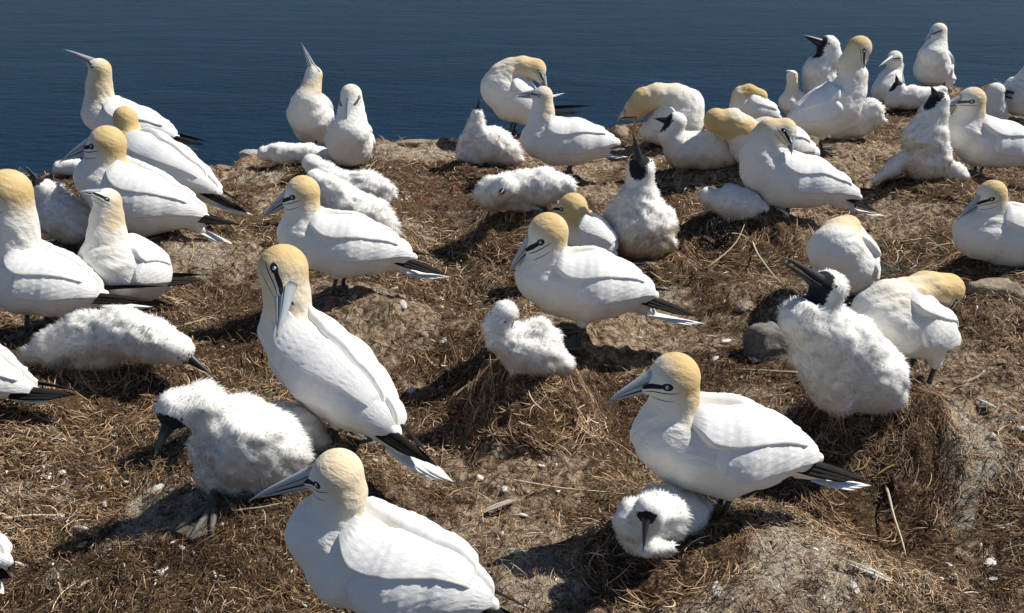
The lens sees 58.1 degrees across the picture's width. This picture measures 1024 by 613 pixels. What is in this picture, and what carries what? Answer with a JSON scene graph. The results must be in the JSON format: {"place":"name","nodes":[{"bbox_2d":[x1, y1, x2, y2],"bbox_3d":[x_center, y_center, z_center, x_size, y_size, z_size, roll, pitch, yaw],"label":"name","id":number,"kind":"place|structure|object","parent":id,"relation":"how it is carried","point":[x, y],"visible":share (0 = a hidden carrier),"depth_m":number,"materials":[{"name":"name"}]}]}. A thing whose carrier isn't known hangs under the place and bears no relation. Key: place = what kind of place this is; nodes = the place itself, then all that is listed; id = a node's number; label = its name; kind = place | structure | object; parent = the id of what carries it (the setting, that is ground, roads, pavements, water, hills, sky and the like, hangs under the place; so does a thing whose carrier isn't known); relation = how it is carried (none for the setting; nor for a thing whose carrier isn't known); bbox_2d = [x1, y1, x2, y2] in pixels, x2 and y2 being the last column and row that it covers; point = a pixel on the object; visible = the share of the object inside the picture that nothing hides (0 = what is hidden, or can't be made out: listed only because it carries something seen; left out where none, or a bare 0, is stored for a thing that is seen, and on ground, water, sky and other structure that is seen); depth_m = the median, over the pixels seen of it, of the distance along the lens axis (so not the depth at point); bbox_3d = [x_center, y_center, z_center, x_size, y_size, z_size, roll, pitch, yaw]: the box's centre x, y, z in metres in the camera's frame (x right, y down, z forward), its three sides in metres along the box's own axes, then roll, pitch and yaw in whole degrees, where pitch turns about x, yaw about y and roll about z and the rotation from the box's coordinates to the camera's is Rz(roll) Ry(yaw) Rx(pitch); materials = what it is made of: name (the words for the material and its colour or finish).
{"place":"outdoors","nodes":[
{"label":"outdoors","id":0,"kind":"place"},
{"bbox_2d":[0,83,1023,612],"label":"ground","id":1,"kind":"structure","parent":0,"point":[602,345],"depth_m":2.58,"materials":[{"name":"brown soil"}]},
{"bbox_2d":[0,532,15,593],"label":"gannet","id":2,"kind":"object","parent":1,"relation":"on","point":[6,557],"visible":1,"depth_m":1.73,"materials":[{"name":"white"}]},
{"bbox_2d":[2,514,60,519],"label":"twig","id":3,"kind":"object","parent":1,"relation":"on","point":[9,517],"visible":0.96,"depth_m":2.08,"materials":[{"name":"beige wood"}]},
{"bbox_2d":[0,344,84,403],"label":"gannet","id":4,"kind":"object","parent":1,"relation":"on","point":[19,382],"visible":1,"depth_m":2.39,"materials":[{"name":"white"}]},
{"bbox_2d":[24,584,66,603],"bbox_3d":[-0.916,0.562,1.821,0.159,0.039,0.021,16,28,32],"label":"twig","id":5,"kind":"object","parent":1,"relation":"on","point":[63,597],"visible":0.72,"depth_m":1.81,"materials":[{"name":"brown wood"}]},
{"bbox_2d":[24,165,90,244],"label":"gannet chick","id":6,"kind":"object","parent":1,"relation":"on","point":[63,214],"visible":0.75,"depth_m":3.49},
{"bbox_2d":[55,572,61,591],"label":"twig","id":7,"kind":"object","parent":1,"relation":"on","point":[59,579],"visible":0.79,"depth_m":1.83,"materials":[{"name":"beige wood"}]},
{"bbox_2d":[52,158,80,175],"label":"gannet chick","id":8,"kind":"object","parent":1,"relation":"on","point":[67,167],"visible":0.66,"depth_m":4.50},
{"bbox_2d":[70,525,88,529],"bbox_3d":[-0.961,0.490,2.046,0.072,0.023,0.012,14,28,29],"label":"loose feather","id":9,"kind":"object","parent":1,"relation":"on","point":[79,528],"visible":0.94,"depth_m":2.04,"materials":[{"name":"white"}]},
{"bbox_2d":[0,169,161,341],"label":"gannet","id":10,"kind":"object","parent":1,"relation":"on","point":[39,276],"visible":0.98,"depth_m":2.74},
{"bbox_2d":[10,358,189,438],"bbox_3d":[-1.177,0.207,2.635,0.522,0.191,0.523,0,24,0],"label":"nest","id":11,"kind":"object","parent":1,"relation":"on","point":[108,403],"visible":0.39,"depth_m":2.56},
{"bbox_2d":[15,304,210,375],"bbox_3d":[-1.132,0.101,2.590,0.566,0.227,0.172,0,24,0],"label":"gannet chick","id":12,"kind":"object","parent":11,"relation":"on","point":[96,339],"visible":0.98,"depth_m":2.54},
{"bbox_2d":[63,49,206,149],"bbox_3d":[-1.854,-0.956,4.609,0.695,0.644,0.250,0,24,0],"label":"gannet","id":13,"kind":"object","parent":1,"relation":"on","point":[102,102],"visible":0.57,"depth_m":4.53,"materials":[{"name":"white"}]},
{"bbox_2d":[77,188,199,309],"bbox_3d":[-1.206,-0.186,2.961,0.337,0.423,0.247,0,24,0],"label":"gannet","id":14,"kind":"object","parent":1,"relation":"on","point":[112,251],"visible":0.86,"depth_m":2.88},
{"bbox_2d":[59,125,243,243],"bbox_3d":[-1.391,-0.444,3.507,0.656,0.476,0.292,11,26,23],"label":"gannet","id":15,"kind":"object","parent":1,"relation":"on","point":[156,201],"visible":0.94,"depth_m":3.45,"materials":[{"name":"white"}]},
{"bbox_2d":[150,483,164,495],"bbox_3d":[-0.837,0.431,2.171,0.031,0.024,0.039,0,24,0],"label":"stone","id":16,"kind":"object","parent":1,"relation":"on","point":[158,486],"visible":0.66,"depth_m":2.16,"materials":[{"name":"white stone"}]},
{"bbox_2d":[154,567,169,574],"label":"down tuft","id":17,"kind":"object","parent":1,"relation":"on","point":[166,568],"visible":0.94,"depth_m":1.84,"materials":[{"name":"white"}]},
{"bbox_2d":[112,106,251,214],"bbox_3d":[-1.420,-0.614,3.919,0.919,0.396,0.245,15,28,31],"label":"gannet","id":18,"kind":"object","parent":1,"relation":"on","point":[182,164],"visible":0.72,"depth_m":3.86,"materials":[{"name":"white"}]},
{"bbox_2d":[175,317,211,327],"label":"twig","id":19,"kind":"object","parent":1,"relation":"on","point":[177,326],"visible":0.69,"depth_m":3.00,"materials":[{"name":"beige wood"}]},
{"bbox_2d":[215,164,230,170],"bbox_3d":[-1.489,-0.712,4.752,0.084,0.040,0.071,0,24,0],"label":"stone","id":20,"kind":"object","parent":1,"relation":"on","point":[219,167],"visible":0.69,"depth_m":4.73,"materials":[{"name":"beige stone"}]},
{"bbox_2d":[152,377,314,539],"bbox_3d":[-0.600,0.297,1.998,0.341,0.322,0.226,-19,30,-36],"label":"gannet chick","id":21,"kind":"object","parent":1,"relation":"on","point":[238,442],"visible":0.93,"depth_m":1.94},
{"bbox_2d":[238,149,257,157],"bbox_3d":[-1.366,-0.813,4.910,0.180,0.055,0.101,0,24,0],"label":"stone","id":22,"kind":"object","parent":1,"relation":"on","point":[242,153],"visible":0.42,"depth_m":4.88,"materials":[{"name":"grey stone"}]},
{"bbox_2d":[234,502,287,511],"bbox_3d":[-0.539,0.431,1.982,0.112,0.010,0.007,-8,25,-18],"label":"twig","id":23,"kind":"object","parent":1,"relation":"on","point":[237,510],"visible":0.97,"depth_m":1.98,"materials":[{"name":"beige wood"}]},
{"bbox_2d":[257,141,333,165],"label":"gannet chick","id":24,"kind":"object","parent":1,"relation":"on","point":[279,153],"visible":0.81,"depth_m":4.65},
{"bbox_2d":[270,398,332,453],"bbox_3d":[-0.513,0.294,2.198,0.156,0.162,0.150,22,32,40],"label":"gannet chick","id":25,"kind":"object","parent":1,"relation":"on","point":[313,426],"visible":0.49,"depth_m":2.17},
{"bbox_2d":[286,42,333,144],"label":"gannet","id":26,"kind":"object","parent":1,"relation":"on","point":[310,114],"visible":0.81,"depth_m":4.89,"materials":[{"name":"white"}]},
{"bbox_2d":[324,84,375,170],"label":"gannet","id":27,"kind":"object","parent":1,"relation":"on","point":[349,140],"visible":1,"depth_m":4.39,"materials":[{"name":"white"}]},
{"bbox_2d":[301,153,398,204],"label":"gannet chick","id":28,"kind":"object","parent":1,"relation":"on","point":[374,183],"visible":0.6,"depth_m":3.89},
{"bbox_2d":[315,294,387,295],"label":"twig","id":29,"kind":"object","parent":1,"relation":"on","point":[347,295],"visible":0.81,"depth_m":2.94,"materials":[{"name":"brown wood"}]},
{"bbox_2d":[259,175,448,306],"bbox_3d":[-0.492,-0.217,2.913,0.592,0.408,0.223,0,24,0],"label":"gannet","id":30,"kind":"object","parent":1,"relation":"on","point":[335,245],"visible":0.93,"depth_m":2.84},
{"bbox_2d":[306,168,402,237],"bbox_3d":[-0.604,-0.381,3.548,0.377,0.310,0.195,0,24,0],"label":"gannet chick","id":31,"kind":"object","parent":1,"relation":"on","point":[337,193],"visible":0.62,"depth_m":3.49},
{"bbox_2d":[257,244,453,481],"bbox_3d":[-0.367,0.144,2.164,0.693,0.478,0.222,18,30,35],"label":"gannet","id":32,"kind":"object","parent":1,"relation":"on","point":[334,373],"visible":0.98,"depth_m":2.16,"materials":[{"name":"white"}]},
{"bbox_2d":[248,448,532,612],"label":"gannet","id":33,"kind":"object","parent":1,"relation":"on","point":[352,545],"visible":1,"depth_m":1.53,"materials":[{"name":"white"}]},
{"bbox_2d":[400,299,406,308],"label":"down tuft","id":34,"kind":"object","parent":1,"relation":"on","point":[403,303],"visible":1,"depth_m":2.90,"materials":[{"name":"white"}]},
{"bbox_2d":[406,387,414,392],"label":"down tuft","id":35,"kind":"object","parent":1,"relation":"on","point":[410,390],"visible":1,"depth_m":2.72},
{"bbox_2d":[395,139,437,147],"bbox_3d":[-0.525,-0.891,5.063,0.363,0.063,0.091,0,24,0],"label":"stone","id":36,"kind":"object","parent":1,"relation":"on","point":[408,142],"visible":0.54,"depth_m":5.03,"materials":[{"name":"beige stone"}]},
{"bbox_2d":[412,198,458,209],"bbox_3d":[-0.339,-0.458,4.078,0.214,0.051,0.068,3,24,6],"label":"twine tangle","id":37,"kind":"object","parent":1,"relation":"on","point":[430,202],"visible":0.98,"depth_m":4.07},
{"bbox_2d":[430,178,461,192],"bbox_3d":[-0.285,-0.567,4.321,0.188,0.050,0.119,21,31,39],"label":"twine tangle","id":38,"kind":"object","parent":1,"relation":"on","point":[454,188],"visible":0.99,"depth_m":4.31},
{"bbox_2d":[450,382,473,397],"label":"twig","id":39,"kind":"object","parent":1,"relation":"on","point":[459,391],"visible":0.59,"depth_m":2.61,"materials":[{"name":"brown wood"}]},
{"bbox_2d":[452,388,492,443],"bbox_3d":[-0.083,0.281,2.415,0.140,0.120,0.116,-6,25,-14],"label":"twine tangle","id":40,"kind":"object","parent":1,"relation":"on","point":[474,432],"visible":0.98,"depth_m":2.43,"materials":[{"name":"brown"}]},
{"bbox_2d":[442,157,532,188],"bbox_3d":[-0.113,-0.664,4.520,0.463,0.122,0.481,0,24,0],"label":"nest","id":41,"kind":"object","parent":1,"relation":"on","point":[478,174],"visible":0.5,"depth_m":4.45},
{"bbox_2d":[454,98,524,167],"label":"gannet chick","id":42,"kind":"object","parent":41,"relation":"on","point":[480,142],"visible":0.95,"depth_m":4.50},
{"bbox_2d":[473,498,516,514],"bbox_3d":[-0.037,0.460,2.125,0.137,0.026,0.017,-22,32,-40],"label":"loose feather","id":43,"kind":"object","parent":1,"relation":"on","point":[497,505],"visible":1,"depth_m":2.13,"materials":[{"name":"beige"}]},
{"bbox_2d":[501,486,507,492],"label":"down tuft","id":44,"kind":"object","parent":1,"relation":"on","point":[504,488],"visible":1,"depth_m":2.19,"materials":[{"name":"white"}]},
{"bbox_2d":[0,80,1023,612],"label":"fine straw","id":45,"kind":"object","parent":1,"relation":"on","point":[424,500],"visible":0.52,"depth_m":2.21,"materials":[{"name":"brown plant"}]},
{"bbox_2d":[0,82,1023,612],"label":"litter chips","id":46,"kind":"object","parent":1,"relation":"on","point":[376,490],"visible":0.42,"depth_m":2.21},
{"bbox_2d":[0,115,1023,612],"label":"down flecks","id":47,"kind":"object","parent":1,"relation":"on","point":[512,489],"visible":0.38,"depth_m":2.11,"materials":[{"name":"white"}]},
{"bbox_2d":[457,206,567,263],"bbox_3d":[0.049,-0.298,3.683,0.538,0.214,0.535,0,24,0],"label":"nest","id":48,"kind":"object","parent":1,"relation":"on","point":[503,241],"visible":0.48,"depth_m":3.60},
{"bbox_2d":[472,165,578,213],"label":"gannet chick","id":49,"kind":"object","parent":48,"relation":"on","point":[534,188],"visible":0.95,"depth_m":3.60},
{"bbox_2d":[517,532,542,538],"bbox_3d":[0.039,0.499,2.015,0.063,0.013,0.014,-12,26,-24],"label":"loose feather","id":50,"kind":"object","parent":1,"relation":"on","point":[529,536],"visible":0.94,"depth_m":2.01,"materials":[{"name":"beige"}]},
{"bbox_2d":[480,56,586,134],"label":"gannet","id":51,"kind":"object","parent":1,"relation":"on","point":[504,81],"visible":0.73,"depth_m":4.93,"materials":[{"name":"white"}]},
{"bbox_2d":[460,353,613,460],"bbox_3d":[0.073,0.255,2.467,0.435,0.302,0.418,0,24,0],"label":"nest","id":52,"kind":"object","parent":1,"relation":"on","point":[514,416],"visible":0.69,"depth_m":2.38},
{"bbox_2d":[479,299,575,379],"bbox_3d":[0.054,0.094,2.412,0.274,0.259,0.157,-13,27,-27],"label":"gannet chick","id":53,"kind":"object","parent":52,"relation":"on","point":[532,346],"visible":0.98,"depth_m":2.37},
{"bbox_2d":[496,476,605,491],"bbox_3d":[0.092,0.432,2.221,0.266,0.017,0.018,4,24,8],"label":"twig","id":54,"kind":"object","parent":1,"relation":"on","point":[498,477],"visible":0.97,"depth_m":2.21,"materials":[{"name":"beige wood"}]},
{"bbox_2d":[515,86,629,175],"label":"gannet","id":55,"kind":"object","parent":1,"relation":"on","point":[548,136],"visible":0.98,"depth_m":4.26,"materials":[{"name":"white"}]},
{"bbox_2d":[508,212,704,350],"bbox_3d":[0.286,-0.078,2.687,0.595,0.415,0.232,0,24,0],"label":"gannet","id":56,"kind":"object","parent":1,"relation":"on","point":[582,287],"visible":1,"depth_m":2.61,"materials":[{"name":"white"}]},
{"bbox_2d":[608,125,628,139],"bbox_3d":[0.614,-0.984,5.271,0.130,0.119,0.087,-19,30,-37],"label":"stone","id":57,"kind":"object","parent":1,"relation":"on","point":[620,132],"visible":0.59,"depth_m":5.23,"materials":[{"name":"beige stone"}]},
{"bbox_2d":[635,259,653,267],"bbox_3d":[0.470,-0.145,3.270,0.079,0.038,0.060,0,24,0],"label":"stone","id":58,"kind":"object","parent":1,"relation":"on","point":[642,262],"visible":0.47,"depth_m":3.25,"materials":[{"name":"grey stone"}]},
{"bbox_2d":[617,250,697,286],"bbox_3d":[0.466,-0.159,3.318,0.398,0.132,0.388,0,24,0],"label":"nest","id":59,"kind":"object","parent":1,"relation":"on","point":[669,266],"visible":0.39,"depth_m":3.23,"materials":[{"name":"brown plant"}]},
{"bbox_2d":[553,193,618,255],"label":"gannet","id":60,"kind":"object","parent":59,"relation":"on","point":[586,227],"visible":0.88,"depth_m":3.21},
{"bbox_2d":[601,132,678,259],"bbox_3d":[0.459,-0.383,3.283,0.286,0.499,0.274,17,29,34],"label":"gannet chick","id":61,"kind":"object","parent":59,"relation":"on","point":[639,216],"visible":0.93,"depth_m":3.22},
{"bbox_2d":[616,82,704,144],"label":"gannet","id":62,"kind":"object","parent":1,"relation":"on","point":[657,99],"visible":0.78,"depth_m":4.83,"materials":[{"name":"white"}]},
{"bbox_2d":[564,495,765,612],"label":"nest","id":63,"kind":"object","parent":1,"relation":"on","point":[651,584],"visible":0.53,"depth_m":1.82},
{"bbox_2d":[611,483,713,559],"bbox_3d":[0.308,0.423,1.850,0.136,0.278,0.377,19,30,37],"label":"gannet chick","id":64,"kind":"object","parent":63,"relation":"on","point":[657,520],"visible":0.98,"depth_m":1.78},
{"bbox_2d":[653,112,738,170],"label":"gannet chick","id":65,"kind":"object","parent":1,"relation":"on","point":[683,148],"visible":0.9,"depth_m":4.42},
{"bbox_2d":[710,581,723,596],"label":"down tuft","id":66,"kind":"object","parent":1,"relation":"on","point":[715,587],"visible":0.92,"depth_m":1.74,"materials":[{"name":"white"}]},
{"bbox_2d":[605,352,870,512],"bbox_3d":[0.481,0.282,1.904,0.590,0.422,0.224,0,24,0],"label":"gannet","id":67,"kind":"object","parent":1,"relation":"on","point":[686,433],"visible":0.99,"depth_m":1.82,"materials":[{"name":"white"}]},
{"bbox_2d":[675,206,803,272],"bbox_3d":[0.890,-0.294,3.705,0.550,0.198,0.539,12,27,26],"label":"nest","id":68,"kind":"object","parent":1,"relation":"on","point":[780,229],"visible":0.79,"depth_m":3.66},
{"bbox_2d":[703,217,731,249],"bbox_3d":[0.814,-0.273,3.632,0.112,0.131,0.118,13,27,27],"label":"seaweed sprig","id":69,"kind":"object","parent":68,"relation":"on","point":[724,239],"visible":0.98,"depth_m":3.64,"materials":[{"name":"brown plant"}]},
{"bbox_2d":[707,220,745,268],"bbox_3d":[0.836,-0.243,3.505,0.034,0.020,0.560,12,27,25],"label":"twig","id":70,"kind":"object","parent":68,"relation":"on","point":[716,260],"visible":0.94,"depth_m":3.42,"materials":[{"name":"beige wood"}]},
{"bbox_2d":[699,183,790,221],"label":"gannet chick","id":71,"kind":"object","parent":68,"relation":"on","point":[731,201],"visible":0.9,"depth_m":3.70},
{"bbox_2d":[752,241,779,281],"bbox_3d":[0.937,-0.169,3.426,0.020,0.022,0.473,1,24,2],"label":"twig","id":72,"kind":"object","parent":68,"relation":"on","point":[762,260],"visible":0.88,"depth_m":3.43,"materials":[{"name":"beige wood"}]},
{"bbox_2d":[734,301,753,312],"bbox_3d":[0.766,0.003,3.025,0.071,0.035,0.052,-14,28,-29],"label":"stone","id":73,"kind":"object","parent":1,"relation":"on","point":[743,306],"visible":0.96,"depth_m":3.01,"materials":[{"name":"beige stone"}]},
{"bbox_2d":[729,84,781,119],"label":"gannet","id":74,"kind":"object","parent":1,"relation":"on","point":[753,101],"visible":0.86,"depth_m":5.12,"materials":[{"name":"white"}]},
{"bbox_2d":[703,108,819,162],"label":"gannet","id":75,"kind":"object","parent":1,"relation":"on","point":[733,127],"visible":0.51,"depth_m":4.32,"materials":[{"name":"white"}]},
{"bbox_2d":[742,321,789,361],"bbox_3d":[0.780,0.116,2.781,0.166,0.133,0.118,-6,25,-13],"label":"stone","id":76,"kind":"object","parent":1,"relation":"on","point":[763,340],"visible":0.61,"depth_m":2.73,"materials":[{"name":"grey stone"}]},
{"bbox_2d":[736,369,797,373],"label":"twig","id":77,"kind":"object","parent":1,"relation":"on","point":[780,371],"visible":0.91,"depth_m":2.68,"materials":[{"name":"beige wood"}]},
{"bbox_2d":[778,70,805,114],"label":"gannet","id":78,"kind":"object","parent":1,"relation":"on","point":[791,96],"visible":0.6,"depth_m":5.42,"materials":[{"name":"white"}]},
{"bbox_2d":[739,118,883,217],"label":"gannet","id":79,"kind":"object","parent":1,"relation":"on","point":[771,172],"visible":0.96,"depth_m":3.67,"materials":[{"name":"white"}]},
{"bbox_2d":[801,35,841,93],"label":"gannet chick","id":80,"kind":"object","parent":1,"relation":"on","point":[820,67],"visible":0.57,"depth_m":5.40},
{"bbox_2d":[787,35,871,155],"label":"gannet","id":81,"kind":"object","parent":1,"relation":"on","point":[823,110],"visible":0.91,"depth_m":4.60,"materials":[{"name":"white"}]},
{"bbox_2d":[806,215,880,302],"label":"gannet","id":82,"kind":"object","parent":1,"relation":"on","point":[847,246],"visible":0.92,"depth_m":2.91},
{"bbox_2d":[849,580,860,595],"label":"down tuft","id":83,"kind":"object","parent":1,"relation":"on","point":[854,585],"visible":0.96,"depth_m":1.74,"materials":[{"name":"white"}]},
{"bbox_2d":[830,97,887,139],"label":"gannet chick","id":84,"kind":"object","parent":1,"relation":"on","point":[870,117],"visible":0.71,"depth_m":4.90},
{"bbox_2d":[840,557,892,581],"bbox_3d":[0.684,0.507,1.779,0.100,0.024,0.019,10,26,21],"label":"loose feather","id":85,"kind":"object","parent":1,"relation":"on","point":[870,571],"visible":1,"depth_m":1.78,"materials":[{"name":"white"}]},
{"bbox_2d":[778,375,974,549],"bbox_3d":[0.876,0.357,2.310,0.522,0.293,0.528,0,24,0],"label":"nest","id":86,"kind":"object","parent":1,"relation":"on","point":[924,456],"visible":0.63,"depth_m":2.25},
{"bbox_2d":[775,255,910,418],"bbox_3d":[0.789,0.084,2.163,0.505,0.527,0.221,-17,29,-34],"label":"gannet chick","id":87,"kind":"object","parent":86,"relation":"on","point":[844,360],"visible":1,"depth_m":2.09},
{"bbox_2d":[871,51,906,103],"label":"gannet","id":88,"kind":"object","parent":1,"relation":"on","point":[883,82],"visible":0.57,"depth_m":5.94,"materials":[{"name":"white"}]},
{"bbox_2d":[885,485,905,553],"bbox_3d":[0.898,0.498,2.160,0.008,0.062,0.194,2,24,5],"label":"twig","id":89,"kind":"object","parent":1,"relation":"on","point":[890,503],"visible":0.91,"depth_m":2.17,"materials":[{"name":"beige wood"}]},
{"bbox_2d":[880,253,911,276],"bbox_3d":[1.436,-0.153,3.547,0.165,0.045,0.141,-17,29,-33],"label":"twine tangle","id":90,"kind":"object","parent":1,"relation":"on","point":[890,268],"visible":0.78,"depth_m":3.54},
{"bbox_2d":[850,270,964,390],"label":"gannet","id":91,"kind":"object","parent":1,"relation":"on","point":[914,316],"visible":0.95,"depth_m":2.31,"materials":[{"name":"white"}]},
{"bbox_2d":[884,74,947,110],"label":"gannet chick","id":92,"kind":"object","parent":1,"relation":"on","point":[899,94],"visible":0.79,"depth_m":5.70},
{"bbox_2d":[868,172,979,206],"bbox_3d":[1.885,-0.534,4.165,0.531,0.142,0.517,0,24,0],"label":"nest","id":93,"kind":"object","parent":1,"relation":"on","point":[962,190],"visible":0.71,"depth_m":4.07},
{"bbox_2d":[869,86,970,185],"bbox_3d":[1.868,-0.763,4.137,0.433,0.463,0.235,-9,26,-20],"label":"gannet chick","id":94,"kind":"object","parent":93,"relation":"on","point":[926,150],"visible":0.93,"depth_m":4.09},
{"bbox_2d":[905,562,956,569],"bbox_3d":[0.908,0.556,1.978,0.151,0.045,0.024,-7,25,-15],"label":"twig","id":95,"kind":"object","parent":1,"relation":"on","point":[929,567],"visible":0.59,"depth_m":1.97,"materials":[{"name":"brown wood"}]},
{"bbox_2d":[913,23,955,91],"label":"gannet","id":96,"kind":"object","parent":1,"relation":"on","point":[933,65],"visible":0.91,"depth_m":6.08,"materials":[{"name":"white"}]},
{"bbox_2d":[959,371,984,384],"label":"twig","id":97,"kind":"object","parent":1,"relation":"on","point":[963,381],"visible":0.85,"depth_m":2.49,"materials":[{"name":"beige wood"}]},
{"bbox_2d":[931,251,1023,288],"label":"nest","id":98,"kind":"object","parent":1,"relation":"on","point":[970,271],"visible":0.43,"depth_m":3.29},
{"bbox_2d":[952,180,1023,266],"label":"gannet","id":99,"kind":"object","parent":98,"relation":"on","point":[988,224],"visible":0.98,"depth_m":3.24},
{"bbox_2d":[972,396,994,406],"bbox_3d":[1.214,0.243,2.369,0.016,0.010,0.071,-11,26,-22],"label":"loose feather","id":100,"kind":"object","parent":1,"relation":"on","point":[983,401],"visible":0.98,"depth_m":2.37,"materials":[{"name":"white"}]},
{"bbox_2d":[947,87,1023,175],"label":"gannet","id":101,"kind":"object","parent":1,"relation":"on","point":[981,138],"visible":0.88,"depth_m":4.18,"materials":[{"name":"white"}]},
{"bbox_2d":[985,557,995,568],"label":"down tuft","id":102,"kind":"object","parent":1,"relation":"on","point":[988,561],"visible":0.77,"depth_m":2.01,"materials":[{"name":"white"}]},
{"bbox_2d":[965,278,1023,301],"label":"stone","id":103,"kind":"object","parent":1,"relation":"on","point":[1001,285],"visible":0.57,"depth_m":3.04,"materials":[{"name":"grey stone"}]},
{"bbox_2d":[984,82,1013,119],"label":"gannet chick","id":104,"kind":"object","parent":1,"relation":"on","point":[996,102],"visible":0.65,"depth_m":5.32},
{"bbox_2d":[1003,66,1023,114],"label":"gannet","id":105,"kind":"object","parent":1,"relation":"on","point":[1015,85],"visible":0.81,"depth_m":5.36,"materials":[{"name":"white"}]},
{"bbox_2d":[0,0,1023,175],"bbox_3d":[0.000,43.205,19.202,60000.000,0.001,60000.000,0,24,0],"label":"sea","id":106,"kind":"structure","parent":0,"point":[224,79],"depth_m":306.45,"materials":[{"name":"liquid"}]}
]}

